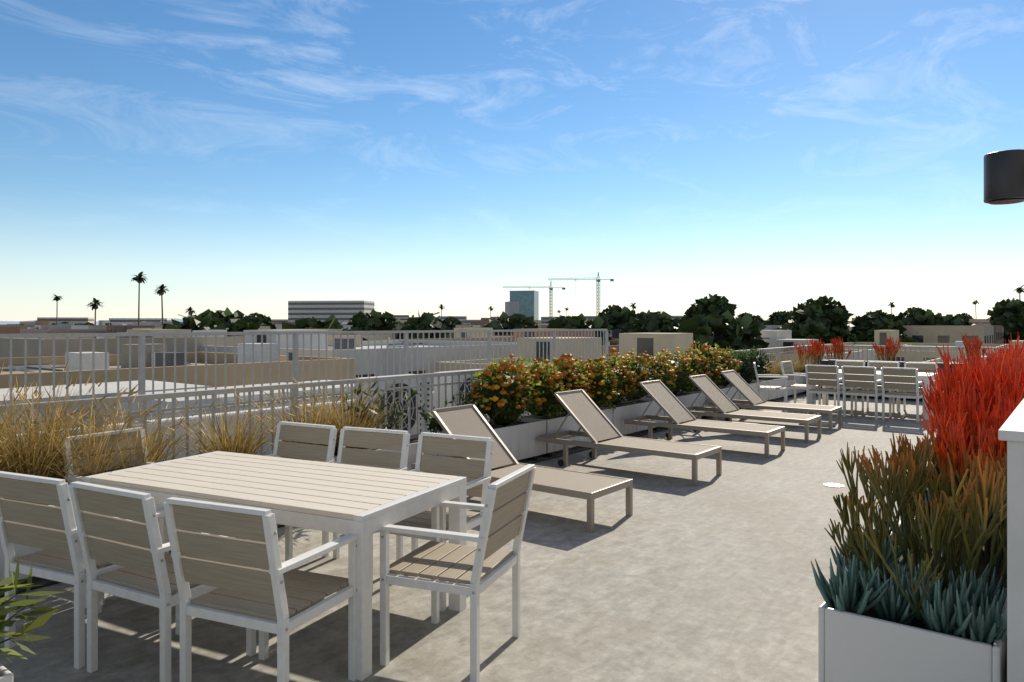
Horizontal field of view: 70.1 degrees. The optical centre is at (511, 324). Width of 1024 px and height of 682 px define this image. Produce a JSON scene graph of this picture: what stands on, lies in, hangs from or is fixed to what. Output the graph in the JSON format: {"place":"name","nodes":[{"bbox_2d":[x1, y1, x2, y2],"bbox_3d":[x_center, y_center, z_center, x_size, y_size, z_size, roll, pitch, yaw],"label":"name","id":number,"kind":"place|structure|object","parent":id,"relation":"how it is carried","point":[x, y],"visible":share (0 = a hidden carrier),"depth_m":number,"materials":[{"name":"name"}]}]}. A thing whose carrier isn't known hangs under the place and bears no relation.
{"place":"outdoors","nodes":[
{"label":"outdoors","id":0,"kind":"place"},
{"bbox_2d":[0,318,182,324],"bbox_3d":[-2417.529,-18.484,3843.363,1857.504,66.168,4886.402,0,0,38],"label":"distant hills","id":1,"kind":"structure","parent":0,"point":[18,322],"depth_m":4302.53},
{"bbox_2d":[0,360,419,504],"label":"planter grass","id":2,"kind":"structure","parent":0,"point":[43,455],"depth_m":4.94,"materials":[{"name":"plant"}]},
{"bbox_2d":[0,0,1023,320],"label":"sky","id":3,"kind":"structure","parent":0,"point":[406,157],"materials":[{"name":"blue"}]},
{"bbox_2d":[759,345,818,379],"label":"planter grass","id":4,"kind":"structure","parent":0,"point":[799,368],"depth_m":16.33,"materials":[{"name":"plant"}]},
{"label":"city ground","id":5,"kind":"structure","parent":0,"visible":0},
{"bbox_2d":[50,294,62,324],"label":"skyline palm","id":6,"kind":"object","parent":5,"relation":"on","point":[57,298],"visible":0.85,"depth_m":279.74,"materials":[{"name":"green plant"}]},
{"bbox_2d":[87,298,104,324],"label":"skyline palm","id":7,"kind":"object","parent":5,"relation":"on","point":[95,304],"visible":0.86,"depth_m":216.94,"materials":[{"name":"green plant"}]},
{"bbox_2d":[131,272,147,324],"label":"skyline palm","id":8,"kind":"object","parent":5,"relation":"on","point":[139,279],"visible":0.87,"depth_m":204.94,"materials":[{"name":"green plant"}]},
{"bbox_2d":[155,284,168,324],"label":"skyline palm","id":9,"kind":"object","parent":5,"relation":"on","point":[161,291],"visible":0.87,"depth_m":216.14,"materials":[{"name":"green plant"}]},
{"bbox_2d":[185,307,195,315],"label":"skyline palm","id":10,"kind":"object","parent":5,"relation":"on","point":[191,311],"visible":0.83,"depth_m":274.01,"materials":[{"name":"green plant"}]},
{"bbox_2d":[152,311,237,336],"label":"street tree","id":11,"kind":"object","parent":5,"relation":"on","point":[196,322],"visible":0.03,"depth_m":59.39,"materials":[{"name":"green plant"}]},
{"bbox_2d":[201,307,259,331],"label":"street tree","id":12,"kind":"object","parent":5,"relation":"on","point":[238,320],"visible":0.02,"depth_m":82.54,"materials":[{"name":"green plant"}]},
{"bbox_2d":[245,312,272,328],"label":"city tree","id":13,"kind":"object","parent":5,"relation":"on","point":[260,319],"visible":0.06,"depth_m":290.11,"materials":[{"name":"green plant"}]},
{"bbox_2d":[258,313,275,328],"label":"city tree","id":14,"kind":"object","parent":5,"relation":"on","point":[269,322],"visible":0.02,"depth_m":304.34,"materials":[{"name":"green plant"}]},
{"bbox_2d":[282,313,369,340],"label":"street tree","id":15,"kind":"object","parent":5,"relation":"on","point":[331,322],"visible":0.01,"depth_m":56.23,"materials":[{"name":"green plant"}]},
{"bbox_2d":[350,309,402,330],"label":"street tree","id":16,"kind":"object","parent":5,"relation":"on","point":[376,321],"visible":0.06,"depth_m":106.32,"materials":[{"name":"green plant"}]},
{"bbox_2d":[451,319,462,324],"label":"city tree","id":17,"kind":"object","parent":5,"relation":"on","point":[456,321],"visible":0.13,"depth_m":506.05,"materials":[{"name":"green plant"}]},
{"bbox_2d":[0,316,1003,343],"bbox_3d":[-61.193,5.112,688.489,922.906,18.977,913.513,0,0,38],"label":"city blocks","id":18,"kind":"structure","parent":5,"relation":"on","point":[103,324],"depth_m":306.74,"materials":[{"name":"paint"}]},
{"bbox_2d":[0,325,1022,434],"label":"city blocks","id":19,"kind":"structure","parent":5,"relation":"on","point":[925,335],"depth_m":37.06,"materials":[{"name":"paint"}]},
{"bbox_2d":[394,311,455,338],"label":"street tree","id":20,"kind":"object","parent":19,"relation":"on","point":[427,321],"visible":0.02,"depth_m":81.47,"materials":[{"name":"green plant"}]},
{"bbox_2d":[481,311,537,334],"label":"street tree","id":21,"kind":"object","parent":19,"relation":"on","point":[514,321],"visible":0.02,"depth_m":98.07,"materials":[{"name":"green plant"}]},
{"bbox_2d":[546,313,616,345],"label":"street tree","id":22,"kind":"object","parent":19,"relation":"on","point":[578,322],"depth_m":71.25,"materials":[{"name":"green plant"}]},
{"bbox_2d":[622,310,678,332],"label":"street tree","id":23,"kind":"object","parent":19,"relation":"on","point":[654,322],"visible":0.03,"depth_m":91.58,"materials":[{"name":"green plant"}]},
{"bbox_2d":[676,310,772,360],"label":"street tree","id":24,"kind":"object","parent":19,"relation":"on","point":[728,330],"visible":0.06,"depth_m":56.45,"materials":[{"name":"green plant"}]},
{"bbox_2d":[894,307,945,332],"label":"skyline tree","id":25,"kind":"object","parent":19,"relation":"on","point":[919,316],"visible":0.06,"depth_m":120.40,"materials":[{"name":"green plant"}]},
{"bbox_2d":[37,290,989,324],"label":"city buildings","id":26,"kind":"structure","parent":5,"relation":"on","point":[526,303],"depth_m":541.91,"materials":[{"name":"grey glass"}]},
{"bbox_2d":[503,282,564,319],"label":"tower crane","id":27,"kind":"object","parent":5,"relation":"on","point":[550,288],"visible":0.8,"depth_m":698.91,"materials":[{"name":"silver metal"}]},
{"bbox_2d":[548,272,613,316],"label":"tower crane","id":28,"kind":"object","parent":5,"relation":"on","point":[598,280],"visible":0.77,"depth_m":635.23,"materials":[{"name":"silver metal"}]},
{"bbox_2d":[593,304,638,330],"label":"city tree","id":29,"kind":"object","parent":5,"relation":"on","point":[616,317],"visible":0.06,"depth_m":140.36,"materials":[{"name":"green plant"}]},
{"bbox_2d":[675,293,736,331],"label":"skyline tree","id":30,"kind":"object","parent":5,"relation":"on","point":[715,304],"visible":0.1,"depth_m":142.74,"materials":[{"name":"green plant"}]},
{"bbox_2d":[735,312,755,319],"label":"city tree","id":31,"kind":"object","parent":5,"relation":"on","point":[743,314],"visible":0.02,"depth_m":349.82,"materials":[{"name":"green plant"}]},
{"bbox_2d":[753,315,764,323],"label":"city tree","id":32,"kind":"object","parent":5,"relation":"on","point":[758,318],"visible":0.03,"depth_m":379.50,"materials":[{"name":"green plant"}]},
{"bbox_2d":[762,310,791,324],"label":"city tree","id":33,"kind":"object","parent":5,"relation":"on","point":[779,318],"visible":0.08,"depth_m":233.95,"materials":[{"name":"green plant"}]},
{"bbox_2d":[782,295,856,343],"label":"skyline tree","id":34,"kind":"object","parent":5,"relation":"on","point":[825,319],"visible":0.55,"depth_m":116.28,"materials":[{"name":"green plant"}]},
{"bbox_2d":[849,309,918,342],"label":"skyline tree","id":35,"kind":"object","parent":5,"relation":"on","point":[864,327],"visible":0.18,"depth_m":118.47,"materials":[{"name":"green plant"}]},
{"bbox_2d":[888,301,894,313],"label":"skyline palm","id":36,"kind":"object","parent":5,"relation":"on","point":[891,305],"visible":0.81,"depth_m":372.73,"materials":[{"name":"green plant"}]},
{"bbox_2d":[942,314,974,325],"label":"skyline tree","id":37,"kind":"object","parent":5,"relation":"on","point":[952,320],"visible":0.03,"depth_m":126.89,"materials":[{"name":"green plant"}]},
{"bbox_2d":[954,313,973,318],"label":"city tree","id":38,"kind":"object","parent":5,"relation":"on","point":[966,315],"visible":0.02,"depth_m":395.99,"materials":[{"name":"green plant"}]},
{"bbox_2d":[986,297,1023,343],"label":"city tree","id":39,"kind":"object","parent":5,"relation":"on","point":[1008,314],"visible":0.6,"depth_m":152.92,"materials":[{"name":"green plant"}]},
{"bbox_2d":[1012,285,1023,299],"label":"skyline palm","id":40,"kind":"object","parent":5,"relation":"on","point":[1019,290],"visible":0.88,"depth_m":270.90,"materials":[{"name":"green plant"}]},
{"bbox_3d":[5.207,8.250,1.548,21.700,12.700,32.850,0,0,38],"label":"building mass","id":41,"kind":"object","parent":5,"relation":"on","visible":0},
{"bbox_2d":[5,391,648,460],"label":"parapet wall","id":42,"kind":"structure","parent":41,"relation":"on","point":[267,449],"depth_m":7.97,"materials":[{"name":"paint"}]},
{"bbox_2d":[0,329,607,428],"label":"roof railing","id":43,"kind":"object","parent":42,"relation":"on","point":[141,361],"visible":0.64,"depth_m":8.73,"materials":[{"name":"metal"}]},
{"bbox_2d":[0,393,936,681],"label":"terrace floor","id":44,"kind":"structure","parent":41,"relation":"on","point":[680,577],"depth_m":4.30,"materials":[{"name":"beige concrete"}]},
{"bbox_2d":[0,664,12,681],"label":"corner planter","id":45,"kind":"object","parent":44,"relation":"on","point":[6,675],"visible":1,"depth_m":2.47,"materials":[{"name":"paint"}]},
{"bbox_2d":[0,555,63,661],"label":"plant","id":46,"kind":"object","parent":45,"relation":"in","point":[42,620],"visible":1,"depth_m":2.59,"materials":[{"name":"green plant"}]},
{"bbox_2d":[0,471,168,668],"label":"dining chair","id":47,"kind":"object","parent":44,"relation":"on","point":[59,558],"visible":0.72,"depth_m":3.47,"materials":[{"name":"white paint"}]},
{"bbox_2d":[61,427,197,532],"bbox_3d":[-2.442,1.155,4.692,0.598,0.891,0.564,0,0,28],"label":"dining chair","id":48,"kind":"object","parent":44,"relation":"on","point":[74,478],"visible":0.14,"depth_m":4.81,"materials":[{"name":"white paint"}]},
{"bbox_2d":[68,481,255,681],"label":"dining chair","id":49,"kind":"object","parent":44,"relation":"on","point":[145,575],"visible":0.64,"depth_m":3.23,"materials":[{"name":"white paint"}]},
{"bbox_2d":[163,497,357,681],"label":"dining chair","id":50,"kind":"object","parent":44,"relation":"on","point":[272,594],"visible":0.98,"depth_m":2.97,"materials":[{"name":"white paint"}]},
{"bbox_2d":[84,451,466,680],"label":"dining table","id":51,"kind":"object","parent":44,"relation":"on","point":[363,503],"visible":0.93,"depth_m":3.86,"materials":[{"name":"white paint"}]},
{"bbox_2d":[267,421,336,557],"bbox_3d":[-1.609,1.155,4.992,0.564,0.891,0.598,0,0,29],"label":"dining chair","id":52,"kind":"object","parent":44,"relation":"on","point":[316,434],"visible":0.23,"depth_m":5.19,"materials":[{"name":"white paint"}]},
{"bbox_2d":[285,426,409,560],"bbox_3d":[-1.054,1.155,4.721,0.564,0.891,0.598,0,0,25],"label":"dining chair","id":53,"kind":"object","parent":44,"relation":"on","point":[396,440],"visible":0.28,"depth_m":4.92,"materials":[{"name":"white paint"}]},
{"bbox_2d":[355,374,429,433],"bbox_3d":[-1.507,1.130,9.331,0.396,0.940,0.950,0,0,38],"label":"ac condenser","id":54,"kind":"object","parent":44,"relation":"on","point":[398,399],"visible":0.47,"depth_m":9.21,"materials":[{"name":"grey metal"}]},
{"bbox_2d":[0,372,805,597],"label":"rail planter row","id":55,"kind":"object","parent":44,"relation":"on","point":[518,437],"visible":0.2,"depth_m":8.95,"materials":[{"name":"paint"}]},
{"bbox_2d":[342,346,771,437],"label":"planter shrubs","id":56,"kind":"object","parent":55,"relation":"on","point":[746,370],"visible":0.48,"depth_m":7.97,"materials":[{"name":"green plant"}]},
{"bbox_2d":[466,341,741,426],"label":"planter flower bushes","id":57,"kind":"object","parent":55,"relation":"on","point":[536,385],"visible":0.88,"depth_m":9.50,"materials":[{"name":"green plant"}]},
{"bbox_2d":[793,338,827,364],"bbox_3d":[7.355,0.749,17.939,0.542,0.863,1.366,0,0,38],"label":"red plant","id":58,"kind":"object","parent":55,"relation":"on","point":[816,347],"visible":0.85,"depth_m":17.83,"materials":[{"name":"red plant"}]},
{"bbox_2d":[0,345,817,460],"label":"railing","id":59,"kind":"object","parent":44,"relation":"on","point":[423,386],"visible":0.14,"depth_m":6.45,"materials":[{"name":"metal"}]},
{"bbox_2d":[372,432,493,611],"bbox_3d":[-0.495,1.155,4.449,0.564,0.891,0.598,0,0,28],"label":"dining chair","id":60,"kind":"object","parent":44,"relation":"on","point":[470,447],"visible":0.4,"depth_m":4.59,"materials":[{"name":"white paint"}]},
{"bbox_2d":[378,464,535,681],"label":"dining chair","id":61,"kind":"object","parent":44,"relation":"on","point":[483,565],"visible":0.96,"depth_m":3.43,"materials":[{"name":"white paint"}]},
{"bbox_2d":[434,369,492,427],"bbox_3d":[-0.645,1.130,10.434,0.396,0.940,0.950,0,0,38],"label":"railing","id":62,"kind":"object","parent":44,"relation":"on","point":[455,386],"visible":0.13,"depth_m":10.09,"materials":[{"name":"grey metal"}]},
{"bbox_2d":[412,404,632,532],"bbox_3d":[0.039,1.188,6.475,1.960,0.823,0.684,0,0,38],"label":"sun lounger","id":63,"kind":"object","parent":44,"relation":"on","point":[468,420],"visible":0.65,"depth_m":6.38,"materials":[{"name":"fabric"}]},
{"bbox_2d":[537,389,721,485],"bbox_3d":[1.262,1.188,8.129,1.960,0.823,0.684,0,0,38],"label":"sun lounger","id":64,"kind":"object","parent":44,"relation":"on","point":[590,418],"visible":1,"depth_m":8.20,"materials":[{"name":"fabric"}]},
{"bbox_2d":[624,380,784,457],"bbox_3d":[2.507,1.188,9.645,1.960,0.823,0.684,0,0,38],"label":"sun lounger","id":65,"kind":"object","parent":44,"relation":"on","point":[669,403],"visible":0.94,"depth_m":9.71,"materials":[{"name":"fabric"}]},
{"bbox_2d":[686,374,820,441],"bbox_3d":[3.453,1.188,10.791,1.960,0.823,0.684,0,0,38],"label":"sun lounger","id":66,"kind":"object","parent":44,"relation":"on","point":[717,397],"visible":0.81,"depth_m":10.82,"materials":[{"name":"fabric"}]},
{"bbox_2d":[753,362,787,412],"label":"chair","id":67,"kind":"object","parent":44,"relation":"on","point":[784,388],"visible":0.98,"depth_m":13.41,"materials":[{"name":"white paint"}]},
{"bbox_2d":[707,370,841,429],"bbox_3d":[4.256,1.188,11.916,1.960,0.823,0.684,0,0,37],"label":"sun lounger","id":68,"kind":"object","parent":44,"relation":"on","point":[743,387],"visible":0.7,"depth_m":11.91,"materials":[{"name":"fabric"}]},
{"bbox_2d":[780,361,820,404],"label":"dining chair","id":69,"kind":"object","parent":44,"relation":"on","point":[789,372],"visible":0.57,"depth_m":14.06,"materials":[{"name":"white paint"}]},
{"bbox_2d":[805,365,845,415],"bbox_3d":[5.616,1.155,13.067,0.564,0.891,0.598,0,0,37],"label":"dining chair","id":70,"kind":"object","parent":44,"relation":"on","point":[827,372],"visible":0.83,"depth_m":12.88,"materials":[{"name":"white paint"}]},
{"bbox_2d":[823,483,843,487],"bbox_3d":[3.204,1.595,7.268,0.190,0.008,0.190,0,0,38],"label":"floor drain","id":71,"kind":"object","parent":44,"relation":"on","point":[835,485],"depth_m":7.25,"materials":[{"name":"silver metal"}]},
{"bbox_2d":[827,360,864,409],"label":"dining chair","id":72,"kind":"object","parent":44,"relation":"on","point":[848,363],"visible":0.36,"depth_m":14.26,"materials":[{"name":"white paint"}]},
{"bbox_2d":[841,366,884,418],"bbox_3d":[6.103,1.155,12.686,0.564,0.891,0.598,0,0,40],"label":"dining chair","id":73,"kind":"object","parent":44,"relation":"on","point":[856,373],"visible":0.83,"depth_m":12.51,"materials":[{"name":"white paint"}]},
{"bbox_2d":[809,370,937,419],"bbox_3d":[6.532,1.230,13.234,1.950,0.741,0.950,0,0,38],"label":"dining table","id":74,"kind":"object","parent":44,"relation":"on","point":[923,377],"visible":0.33,"depth_m":12.76,"materials":[{"name":"white paint"}]},
{"bbox_2d":[862,361,899,411],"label":"dining chair","id":75,"kind":"object","parent":44,"relation":"on","point":[878,365],"visible":0.4,"depth_m":13.89,"materials":[{"name":"white paint"}]},
{"bbox_2d":[816,360,962,398],"bbox_3d":[8.487,1.200,15.736,3.600,0.800,0.850,0,0,38],"label":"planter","id":76,"kind":"object","parent":44,"relation":"on","point":[832,362],"visible":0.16,"depth_m":15.85,"materials":[{"name":"white"}]},
{"bbox_2d":[881,367,924,421],"bbox_3d":[6.591,1.155,12.305,0.564,0.891,0.598,0,0,40],"label":"dining chair","id":77,"kind":"object","parent":44,"relation":"on","point":[906,379],"visible":0.9,"depth_m":12.14,"materials":[{"name":"white paint"}]},
{"bbox_2d":[818,512,1006,681],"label":"side planters","id":78,"kind":"object","parent":44,"relation":"on","point":[868,646],"visible":0.15,"depth_m":2.45,"materials":[{"name":"metal"}]},
{"bbox_2d":[811,466,1006,645],"bbox_3d":[3.204,0.932,4.895,0.649,0.244,6.352,0,0,38],"label":"succulent plant","id":79,"kind":"object","parent":78,"relation":"on","point":[971,608],"visible":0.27,"depth_m":2.52,"materials":[{"name":"green plant"}]},
{"bbox_2d":[824,392,1019,625],"bbox_3d":[1.790,0.689,3.086,0.844,0.733,1.887,0,0,38],"label":"shrub","id":80,"kind":"object","parent":78,"relation":"on","point":[966,488],"visible":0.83,"depth_m":2.78,"materials":[{"name":"green plant"}]},
{"bbox_2d":[920,333,1023,524],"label":"red plant","id":81,"kind":"object","parent":78,"relation":"on","point":[999,378],"visible":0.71,"depth_m":3.96,"materials":[{"name":"red plant"}]},
{"bbox_2d":[898,362,937,412],"bbox_3d":[7.450,1.155,13.400,0.564,0.891,0.598,0,0,39],"label":"dining chair","id":82,"kind":"object","parent":44,"relation":"on","point":[920,367],"visible":0.23,"depth_m":13.55,"materials":[{"name":"white paint"}]},
{"bbox_2d":[824,345,1014,362],"bbox_3d":[12.809,1.065,16.070,11.715,1.070,0.115,0,0,38],"label":"end railing","id":83,"kind":"object","parent":44,"relation":"on","point":[905,347],"visible":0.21,"depth_m":18.27,"materials":[{"name":"metal"}]},
{"bbox_2d":[998,399,1023,681],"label":"wall","id":84,"kind":"structure","parent":44,"relation":"on","point":[1011,431],"depth_m":2.08,"materials":[{"name":"white paint"}]},
{"bbox_3d":[12.114,1.330,16.195,10.850,0.400,0.440,0,0,38],"label":"end planter row","id":85,"kind":"object","parent":44,"relation":"on","visible":0},
{"bbox_2d":[820,332,986,360],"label":"red plants","id":86,"kind":"object","parent":85,"relation":"on","point":[890,348],"visible":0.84,"depth_m":18.21,"materials":[{"name":"red plant"}]},
{"bbox_3d":[2.610,0.000,0.499,2.900,3.200,8.000,0,0,38],"label":"stair tower wall","id":87,"kind":"object","parent":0,"visible":0},
{"bbox_2d":[984,149,1023,204],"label":"wall sconce","id":88,"kind":"object","parent":87,"relation":"attached to","point":[1003,177],"depth_m":2.28,"materials":[{"name":"grey metal"}]}
]}

